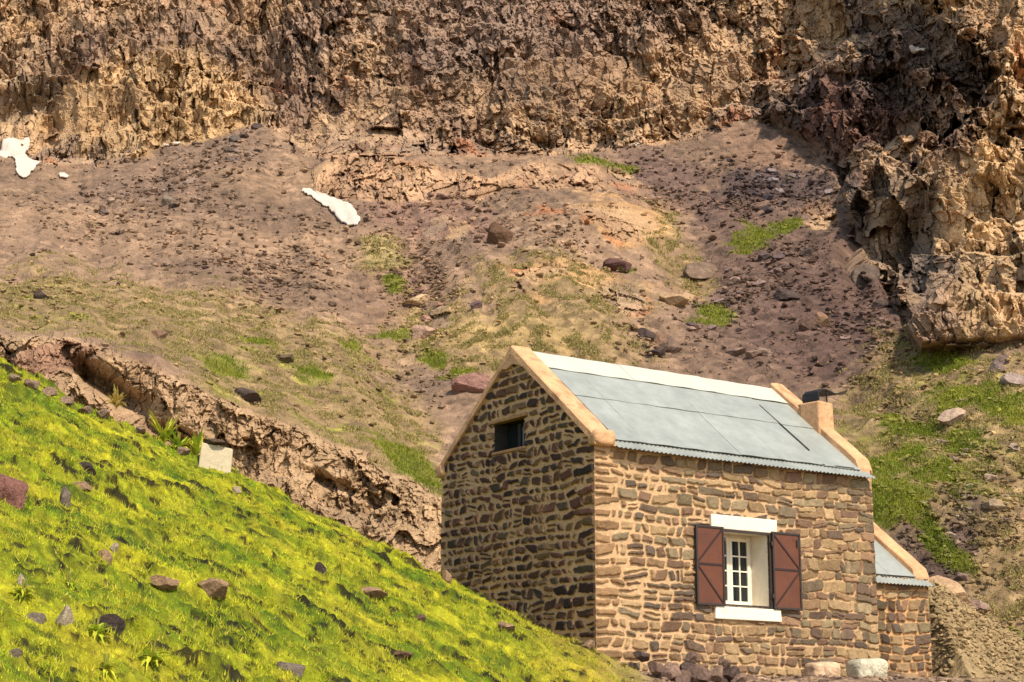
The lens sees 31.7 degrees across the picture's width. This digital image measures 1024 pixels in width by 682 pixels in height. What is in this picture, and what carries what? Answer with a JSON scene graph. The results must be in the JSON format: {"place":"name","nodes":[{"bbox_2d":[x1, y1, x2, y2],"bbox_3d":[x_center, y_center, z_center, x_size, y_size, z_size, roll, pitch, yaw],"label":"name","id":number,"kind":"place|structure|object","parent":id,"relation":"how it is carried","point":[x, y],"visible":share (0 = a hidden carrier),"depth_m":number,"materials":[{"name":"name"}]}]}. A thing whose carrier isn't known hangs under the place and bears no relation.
{"place":"outdoors","nodes":[
{"label":"outdoors","id":0,"kind":"place"},
{"bbox_2d":[0,0,1023,640],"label":"mountain slope","id":1,"kind":"structure","parent":0,"point":[922,154],"depth_m":76.72,"materials":[{"name":"soil"}]},
{"bbox_2d":[0,137,40,177],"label":"snow patch","id":2,"kind":"object","parent":1,"relation":"on","point":[14,148],"visible":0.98,"depth_m":92.17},
{"bbox_2d":[33,289,48,298],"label":"boulder","id":3,"kind":"object","parent":1,"relation":"on","point":[39,294],"visible":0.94,"depth_m":51.92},
{"bbox_2d":[59,172,68,177],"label":"snow patch","id":4,"kind":"object","parent":1,"relation":"on","point":[63,174],"visible":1,"depth_m":88.11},
{"bbox_2d":[152,330,166,338],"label":"boulder","id":5,"kind":"object","parent":1,"relation":"on","point":[160,334],"visible":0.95,"depth_m":48.06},
{"bbox_2d":[161,194,174,204],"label":"boulder","id":6,"kind":"object","parent":1,"relation":"on","point":[166,199],"visible":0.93,"depth_m":79.17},
{"bbox_2d":[223,147,234,152],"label":"stone","id":7,"kind":"object","parent":1,"relation":"on","point":[229,149],"visible":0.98,"depth_m":89.74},
{"bbox_2d":[228,135,241,141],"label":"boulder","id":8,"kind":"object","parent":1,"relation":"on","point":[234,138],"visible":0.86,"depth_m":91.60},
{"bbox_2d":[234,387,260,403],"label":"boulder","id":9,"kind":"object","parent":1,"relation":"on","point":[247,395],"visible":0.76,"depth_m":43.14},
{"bbox_2d":[251,123,262,128],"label":"boulder","id":10,"kind":"object","parent":1,"relation":"on","point":[256,125],"visible":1,"depth_m":94.42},
{"bbox_2d":[276,354,293,363],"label":"boulder","id":11,"kind":"object","parent":1,"relation":"on","point":[286,357],"visible":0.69,"depth_m":51.30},
{"bbox_2d":[302,188,359,225],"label":"snow patch","id":12,"kind":"object","parent":1,"relation":"on","point":[345,212],"visible":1,"depth_m":80.06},
{"bbox_2d":[401,294,430,306],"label":"boulder","id":13,"kind":"object","parent":1,"relation":"on","point":[417,300],"visible":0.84,"depth_m":64.81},
{"bbox_2d":[412,325,435,339],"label":"boulder","id":14,"kind":"object","parent":1,"relation":"on","point":[421,331],"visible":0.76,"depth_m":60.41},
{"bbox_2d":[420,315,431,320],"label":"stone","id":15,"kind":"object","parent":1,"relation":"on","point":[424,317],"visible":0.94,"depth_m":62.86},
{"bbox_2d":[421,200,431,206],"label":"stone","id":16,"kind":"object","parent":1,"relation":"on","point":[425,202],"visible":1,"depth_m":79.40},
{"bbox_2d":[424,181,434,187],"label":"stone","id":17,"kind":"object","parent":1,"relation":"on","point":[428,184],"visible":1,"depth_m":82.30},
{"bbox_2d":[451,373,489,392],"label":"boulder","id":18,"kind":"object","parent":1,"relation":"on","point":[474,382],"visible":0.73,"depth_m":52.94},
{"bbox_2d":[470,300,481,308],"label":"boulder","id":19,"kind":"object","parent":1,"relation":"on","point":[478,303],"visible":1,"depth_m":61.73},
{"bbox_2d":[487,222,512,244],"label":"boulder","id":20,"kind":"object","parent":1,"relation":"on","point":[497,233],"visible":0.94,"depth_m":69.14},
{"bbox_2d":[0,101,1023,637],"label":"scree","id":21,"kind":"structure","parent":1,"relation":"on","point":[732,195],"depth_m":65.81,"materials":[{"name":"gravel"}]},
{"bbox_2d":[799,247,813,256],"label":"boulder","id":22,"kind":"object","parent":21,"relation":"on","point":[808,251],"visible":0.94,"depth_m":68.49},
{"bbox_2d":[970,598,989,612],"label":"boulder","id":23,"kind":"object","parent":21,"relation":"on","point":[979,604],"visible":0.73,"depth_m":37.43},
{"bbox_2d":[0,187,1023,620],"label":"dry turf","id":24,"kind":"structure","parent":1,"relation":"on","point":[536,347],"depth_m":53.41,"materials":[{"name":"green plant"}]},
{"bbox_2d":[94,152,1023,576],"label":"slope grass","id":25,"kind":"structure","parent":1,"relation":"on","point":[874,462],"depth_m":46.70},
{"bbox_2d":[603,258,631,272],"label":"boulder","id":26,"kind":"object","parent":1,"relation":"on","point":[612,264],"visible":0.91,"depth_m":66.40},
{"bbox_2d":[637,327,654,342],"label":"boulder","id":27,"kind":"object","parent":1,"relation":"on","point":[644,332],"visible":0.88,"depth_m":58.89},
{"bbox_2d":[646,347,664,357],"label":"boulder","id":28,"kind":"object","parent":1,"relation":"on","point":[659,352],"visible":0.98,"depth_m":57.24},
{"bbox_2d":[654,333,666,343],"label":"boulder","id":29,"kind":"object","parent":1,"relation":"on","point":[659,338],"visible":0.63,"depth_m":59.26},
{"bbox_2d":[659,336,681,353],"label":"boulder","id":30,"kind":"object","parent":1,"relation":"on","point":[670,345],"visible":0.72,"depth_m":58.10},
{"bbox_2d":[659,293,689,306],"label":"boulder","id":31,"kind":"object","parent":1,"relation":"on","point":[674,299],"visible":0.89,"depth_m":63.52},
{"bbox_2d":[683,261,717,280],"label":"boulder","id":32,"kind":"object","parent":1,"relation":"on","point":[697,270],"visible":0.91,"depth_m":68.58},
{"bbox_2d":[729,276,739,284],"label":"stone","id":33,"kind":"object","parent":1,"relation":"on","point":[733,279],"visible":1,"depth_m":66.50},
{"bbox_2d":[726,347,745,355],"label":"boulder","id":34,"kind":"object","parent":1,"relation":"on","point":[735,351],"visible":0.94,"depth_m":57.73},
{"bbox_2d":[745,350,760,358],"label":"boulder","id":35,"kind":"object","parent":1,"relation":"on","point":[750,354],"visible":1,"depth_m":57.02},
{"bbox_2d":[753,280,766,286],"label":"stone","id":36,"kind":"object","parent":1,"relation":"on","point":[762,282],"visible":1,"depth_m":65.18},
{"bbox_2d":[757,347,772,356],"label":"boulder","id":37,"kind":"object","parent":1,"relation":"on","point":[766,352],"visible":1,"depth_m":57.12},
{"bbox_2d":[758,253,771,260],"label":"stone","id":38,"kind":"object","parent":1,"relation":"on","point":[763,256],"visible":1,"depth_m":68.81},
{"bbox_2d":[762,206,772,212],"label":"stone","id":39,"kind":"object","parent":1,"relation":"on","point":[766,209],"visible":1,"depth_m":75.86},
{"bbox_2d":[763,194,772,199],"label":"stone","id":40,"kind":"object","parent":1,"relation":"on","point":[767,196],"visible":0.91,"depth_m":77.83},
{"bbox_2d":[767,177,778,182],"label":"stone","id":41,"kind":"object","parent":1,"relation":"on","point":[772,180],"visible":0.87,"depth_m":81.61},
{"bbox_2d":[771,254,784,258],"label":"stone","id":42,"kind":"object","parent":1,"relation":"on","point":[779,256],"visible":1,"depth_m":68.31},
{"bbox_2d":[773,288,799,300],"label":"boulder","id":43,"kind":"object","parent":1,"relation":"on","point":[781,294],"visible":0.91,"depth_m":63.19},
{"bbox_2d":[798,316,815,331],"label":"boulder","id":44,"kind":"object","parent":1,"relation":"on","point":[807,323],"visible":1,"depth_m":59.22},
{"bbox_2d":[815,312,829,327],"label":"boulder","id":45,"kind":"object","parent":1,"relation":"on","point":[822,319],"visible":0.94,"depth_m":59.30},
{"bbox_2d":[849,263,879,285],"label":"boulder","id":46,"kind":"object","parent":1,"relation":"on","point":[870,270],"visible":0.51,"depth_m":65.41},
{"bbox_2d":[871,300,892,309],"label":"boulder","id":47,"kind":"object","parent":1,"relation":"on","point":[879,304],"visible":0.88,"depth_m":60.11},
{"bbox_2d":[909,45,926,53],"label":"snow patch","id":48,"kind":"object","parent":1,"relation":"on","point":[914,50],"visible":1,"depth_m":81.17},
{"bbox_2d":[930,575,971,603],"bbox_3d":[8.617,5.182,35.894,1.006,1.048,0.774,-5,-14,21],"label":"boulder","id":49,"kind":"object","parent":1,"relation":"on","point":[956,589],"visible":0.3,"depth_m":35.78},
{"bbox_2d":[937,407,966,425],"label":"boulder","id":50,"kind":"object","parent":1,"relation":"on","point":[948,417],"visible":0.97,"depth_m":47.33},
{"bbox_2d":[956,572,969,580],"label":"stone","id":51,"kind":"object","parent":1,"relation":"on","point":[961,576],"visible":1,"depth_m":38.85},
{"bbox_2d":[984,474,997,481],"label":"stone","id":52,"kind":"object","parent":1,"relation":"on","point":[991,477],"visible":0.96,"depth_m":43.49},
{"bbox_2d":[982,497,1009,511],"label":"boulder","id":53,"kind":"object","parent":1,"relation":"on","point":[992,504],"visible":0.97,"depth_m":41.48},
{"bbox_2d":[989,360,1006,372],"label":"boulder","id":54,"kind":"object","parent":1,"relation":"on","point":[995,365],"visible":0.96,"depth_m":49.67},
{"bbox_2d":[993,355,1009,364],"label":"boulder","id":55,"kind":"object","parent":1,"relation":"on","point":[1001,358],"visible":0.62,"depth_m":50.34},
{"bbox_2d":[1000,372,1023,385],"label":"boulder","id":56,"kind":"object","parent":1,"relation":"on","point":[1009,378],"visible":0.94,"depth_m":48.85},
{"bbox_2d":[1009,443,1020,450],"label":"boulder","id":57,"kind":"object","parent":1,"relation":"on","point":[1012,446],"visible":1,"depth_m":44.81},
{"bbox_2d":[1016,508,1023,521],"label":"boulder","id":58,"kind":"object","parent":1,"relation":"on","point":[1020,515],"visible":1,"depth_m":41.05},
{"bbox_2d":[0,357,1023,681],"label":"ground","id":59,"kind":"structure","parent":0,"point":[136,629],"depth_m":19.92,"materials":[{"name":"plant"}]},
{"bbox_2d":[0,473,28,509],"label":"rock","id":60,"kind":"object","parent":59,"relation":"on","point":[13,492],"visible":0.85,"depth_m":17.61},
{"bbox_2d":[8,374,21,381],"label":"rock","id":61,"kind":"object","parent":59,"relation":"on","point":[13,377],"visible":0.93,"depth_m":26.09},
{"bbox_2d":[9,648,22,657],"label":"rock","id":62,"kind":"object","parent":59,"relation":"on","point":[16,652],"visible":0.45,"depth_m":12.66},
{"bbox_2d":[17,573,28,585],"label":"rock","id":63,"kind":"object","parent":59,"relation":"on","point":[20,578],"visible":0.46,"depth_m":14.64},
{"bbox_2d":[9,578,37,602],"bbox_3d":[-3.885,1.986,14.296,0.256,0.218,0.299,0,-13,0],"label":"leafy plant","id":64,"kind":"object","parent":59,"relation":"on","point":[24,590],"visible":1,"depth_m":14.28,"materials":[{"name":"green plant"}]},
{"bbox_2d":[24,379,39,388],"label":"rock","id":65,"kind":"object","parent":59,"relation":"on","point":[33,384],"visible":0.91,"depth_m":26.03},
{"bbox_2d":[25,612,46,623],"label":"rock","id":66,"kind":"object","parent":59,"relation":"on","point":[39,618],"visible":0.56,"depth_m":13.80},
{"bbox_2d":[42,387,57,396],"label":"rock","id":67,"kind":"object","parent":59,"relation":"on","point":[52,391],"visible":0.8,"depth_m":26.41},
{"bbox_2d":[55,604,73,625],"bbox_3d":[-3.444,2.153,13.844,0.134,0.255,0.114,-3,-7,-4],"label":"rock","id":68,"kind":"object","parent":59,"relation":"on","point":[65,617],"visible":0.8,"depth_m":13.83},
{"bbox_2d":[59,486,70,507],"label":"rock","id":69,"kind":"object","parent":59,"relation":"on","point":[65,496],"visible":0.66,"depth_m":18.67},
{"bbox_2d":[59,396,73,404],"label":"rock","id":70,"kind":"object","parent":59,"relation":"on","point":[69,400],"visible":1,"depth_m":26.38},
{"bbox_2d":[63,570,78,588],"bbox_3d":[-3.753,2.041,15.255,0.230,0.207,0.169,-4,-13,18],"label":"leafy plant","id":71,"kind":"object","parent":59,"relation":"on","point":[69,582],"visible":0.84,"depth_m":15.25,"materials":[{"name":"green plant"}]},
{"bbox_2d":[74,481,92,490],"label":"rock","id":72,"kind":"object","parent":59,"relation":"on","point":[85,485],"visible":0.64,"depth_m":20.35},
{"bbox_2d":[77,406,92,413],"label":"rock","id":73,"kind":"object","parent":59,"relation":"on","point":[87,409],"visible":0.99,"depth_m":26.36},
{"bbox_2d":[78,461,95,475],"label":"rock","id":74,"kind":"object","parent":59,"relation":"on","point":[88,467],"visible":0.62,"depth_m":21.23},
{"bbox_2d":[85,612,113,643],"bbox_3d":[-3.214,2.227,13.948,0.289,0.260,0.362,0,-13,0],"label":"leafy plant","id":75,"kind":"object","parent":59,"relation":"on","point":[98,629],"visible":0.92,"depth_m":13.92,"materials":[{"name":"green plant"}]},
{"bbox_2d":[96,409,109,418],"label":"rock","id":76,"kind":"object","parent":59,"relation":"on","point":[103,413],"visible":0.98,"depth_m":26.70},
{"bbox_2d":[98,549,112,564],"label":"rock","id":77,"kind":"object","parent":59,"relation":"on","point":[103,553],"visible":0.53,"depth_m":16.79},
{"bbox_2d":[95,653,120,680],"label":"leafy plant","id":78,"kind":"object","parent":59,"relation":"on","point":[106,666],"visible":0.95,"depth_m":13.22,"materials":[{"name":"green plant"}]},
{"bbox_2d":[110,543,118,552],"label":"rock","id":79,"kind":"object","parent":59,"relation":"on","point":[115,546],"visible":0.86,"depth_m":17.58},
{"bbox_2d":[106,385,125,408],"bbox_3d":[-6.195,0.877,28.162,0.367,0.377,0.420,4,-13,-17],"label":"leafy plant","id":80,"kind":"object","parent":59,"relation":"on","point":[116,399],"visible":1,"depth_m":28.11,"materials":[{"name":"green plant"}]},
{"bbox_2d":[135,426,145,433],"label":"rock","id":81,"kind":"object","parent":59,"relation":"on","point":[140,430],"visible":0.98,"depth_m":27.12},
{"bbox_2d":[137,636,172,669],"bbox_3d":[-2.784,2.441,13.982,0.328,0.306,0.384,-7,-14,27],"label":"leafy plant","id":82,"kind":"object","parent":59,"relation":"on","point":[153,657],"visible":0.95,"depth_m":13.94,"materials":[{"name":"green plant"}]},
{"bbox_2d":[148,409,179,443],"bbox_3d":[-5.465,1.360,28.136,0.549,0.571,0.541,7,-14,-27],"label":"leafy plant","id":83,"kind":"object","parent":59,"relation":"on","point":[165,432],"visible":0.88,"depth_m":28.04,"materials":[{"name":"green plant"}]},
{"bbox_2d":[150,575,179,589],"bbox_3d":[-3.267,2.290,16.978,0.276,0.161,0.232,1,-13,-4],"label":"rock","id":84,"kind":"object","parent":59,"relation":"on","point":[162,582],"visible":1,"depth_m":16.89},
{"bbox_2d":[164,428,192,451],"bbox_3d":[-5.150,1.567,27.956,0.490,0.385,0.548,0,-13,0],"label":"leafy plant","id":85,"kind":"object","parent":59,"relation":"on","point":[177,442],"visible":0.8,"depth_m":27.88,"materials":[{"name":"green plant"}]},
{"bbox_2d":[177,447,190,455],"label":"rock","id":86,"kind":"object","parent":59,"relation":"on","point":[182,451],"visible":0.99,"depth_m":27.38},
{"bbox_2d":[182,427,209,454],"bbox_3d":[-4.911,1.593,28.087,0.476,0.437,0.507,-8,-15,31],"label":"leafy plant","id":87,"kind":"object","parent":59,"relation":"on","point":[195,444],"visible":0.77,"depth_m":27.98,"materials":[{"name":"green plant"}]},
{"bbox_2d":[197,578,228,598],"bbox_3d":[-2.885,2.422,17.472,0.338,0.226,0.287,2,-20,10],"label":"rock","id":88,"kind":"object","parent":59,"relation":"on","point":[216,587],"visible":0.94,"depth_m":17.38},
{"bbox_2d":[198,443,232,472],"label":"stone slab","id":89,"kind":"structure","parent":59,"relation":"on","point":[216,457],"depth_m":27.26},
{"bbox_2d":[203,438,226,445],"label":"rock","id":90,"kind":"object","parent":89,"relation":"on","point":[212,441],"visible":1,"depth_m":27.32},
{"bbox_2d":[232,486,240,493],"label":"rock","id":91,"kind":"object","parent":59,"relation":"on","point":[236,489],"visible":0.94,"depth_m":25.71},
{"bbox_2d":[276,661,304,677],"bbox_3d":[-1.992,2.970,16.182,0.267,0.194,0.227,-3,-10,8],"label":"rock","id":92,"kind":"object","parent":59,"relation":"on","point":[298,669],"visible":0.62,"depth_m":16.13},
{"bbox_2d":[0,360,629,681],"bbox_3d":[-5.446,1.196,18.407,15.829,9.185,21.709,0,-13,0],"label":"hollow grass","id":93,"kind":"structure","parent":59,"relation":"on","point":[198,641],"depth_m":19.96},
{"bbox_2d":[315,562,326,573],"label":"rock","id":94,"kind":"object","parent":59,"relation":"on","point":[320,567],"visible":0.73,"depth_m":21.56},
{"bbox_2d":[0,360,644,681],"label":"meadow grass","id":95,"kind":"structure","parent":59,"relation":"on","point":[192,555],"depth_m":19.85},
{"bbox_2d":[91,614,125,634],"bbox_3d":[-3.195,2.256,14.251,0.234,0.185,0.199,-6,-19,8],"label":"rock","id":96,"kind":"object","parent":95,"relation":"on","point":[114,621],"visible":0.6,"depth_m":14.19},
{"bbox_2d":[361,586,387,597],"bbox_3d":[-1.722,3.087,22.074,0.327,0.167,0.308,-9,-15,34],"label":"rock","id":97,"kind":"object","parent":59,"relation":"on","point":[375,592],"visible":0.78,"depth_m":22.01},
{"bbox_2d":[393,650,412,659],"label":"rock","id":98,"kind":"object","parent":59,"relation":"on","point":[403,654],"visible":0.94,"depth_m":18.78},
{"bbox_2d":[415,614,425,622],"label":"rock","id":99,"kind":"object","parent":59,"relation":"on","point":[421,617],"visible":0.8,"depth_m":21.81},
{"bbox_2d":[442,568,451,583],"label":"rock","id":100,"kind":"object","parent":59,"relation":"on","point":[446,576],"visible":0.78,"depth_m":27.29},
{"bbox_2d":[498,622,515,630],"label":"rock","id":101,"kind":"object","parent":59,"relation":"on","point":[508,626],"visible":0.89,"depth_m":24.07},
{"bbox_2d":[581,640,594,649],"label":"rock","id":102,"kind":"object","parent":59,"relation":"on","point":[588,644],"visible":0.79,"depth_m":26.04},
{"bbox_2d":[633,651,649,661],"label":"rock","id":103,"kind":"object","parent":59,"relation":"on","point":[640,656],"visible":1,"depth_m":26.80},
{"bbox_2d":[647,661,665,676],"bbox_3d":[2.133,4.795,26.330,0.250,0.249,0.226,-6,-14,26],"label":"rock","id":104,"kind":"object","parent":59,"relation":"on","point":[656,669],"visible":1,"depth_m":26.26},
{"bbox_2d":[657,669,672,680],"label":"rock","id":105,"kind":"object","parent":59,"relation":"on","point":[666,673],"visible":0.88,"depth_m":26.25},
{"bbox_2d":[664,662,681,680],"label":"rock","id":106,"kind":"object","parent":59,"relation":"on","point":[674,668],"visible":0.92,"depth_m":26.33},
{"bbox_2d":[673,670,690,681],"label":"rock","id":107,"kind":"object","parent":59,"relation":"on","point":[685,676],"visible":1,"depth_m":26.26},
{"bbox_2d":[436,345,933,677],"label":"stone house","id":108,"kind":"structure","parent":59,"relation":"on","point":[620,513],"depth_m":28.95,"materials":[{"name":"stone"}]},
{"bbox_2d":[487,412,527,456],"bbox_3d":[0.036,1.541,29.283,0.365,0.585,1.120,9,-15,-35],"label":"attic window","id":109,"kind":"structure","parent":108,"relation":"in","point":[509,431],"depth_m":29.47,"materials":[{"name":"black glass"}]},
{"bbox_2d":[709,514,781,621],"bbox_3d":[3.585,3.654,28.809,1.449,1.635,0.515,9,-15,-35],"label":"window","id":110,"kind":"structure","parent":108,"relation":"in","point":[748,565],"depth_m":28.99,"materials":[{"name":"white paint"}]},
{"bbox_2d":[679,661,694,679],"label":"rock","id":111,"kind":"object","parent":59,"relation":"on","point":[686,666],"visible":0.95,"depth_m":26.42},
{"bbox_2d":[684,651,696,663],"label":"rock","id":112,"kind":"object","parent":59,"relation":"on","point":[691,657],"visible":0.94,"depth_m":26.68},
{"bbox_2d":[693,666,712,681],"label":"rock","id":113,"kind":"object","parent":59,"relation":"on","point":[702,673],"visible":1,"depth_m":26.28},
{"bbox_2d":[711,665,722,681],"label":"rock","id":114,"kind":"object","parent":59,"relation":"on","point":[717,672],"visible":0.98,"depth_m":26.32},
{"bbox_2d":[718,658,730,670],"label":"rock","id":115,"kind":"object","parent":59,"relation":"on","point":[725,663],"visible":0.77,"depth_m":26.70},
{"bbox_2d":[723,666,739,681],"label":"rock","id":116,"kind":"object","parent":59,"relation":"on","point":[732,672],"visible":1,"depth_m":26.39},
{"bbox_2d":[730,673,746,681],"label":"rock","id":117,"kind":"object","parent":59,"relation":"on","point":[740,677],"visible":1,"depth_m":26.32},
{"bbox_2d":[846,658,887,676],"bbox_3d":[5.545,5.150,28.156,0.601,0.384,0.464,2,-11,-20],"label":"block","id":118,"kind":"object","parent":59,"relation":"on","point":[862,667],"depth_m":27.98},
{"bbox_2d":[617,578,1023,681],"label":"gravel","id":119,"kind":"structure","parent":0,"point":[945,609],"depth_m":32.20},
{"bbox_2d":[803,661,840,677],"bbox_3d":[4.841,5.168,28.149,0.557,0.317,0.416,2,-11,-20],"label":"block","id":120,"kind":"object","parent":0,"point":[816,669],"depth_m":27.99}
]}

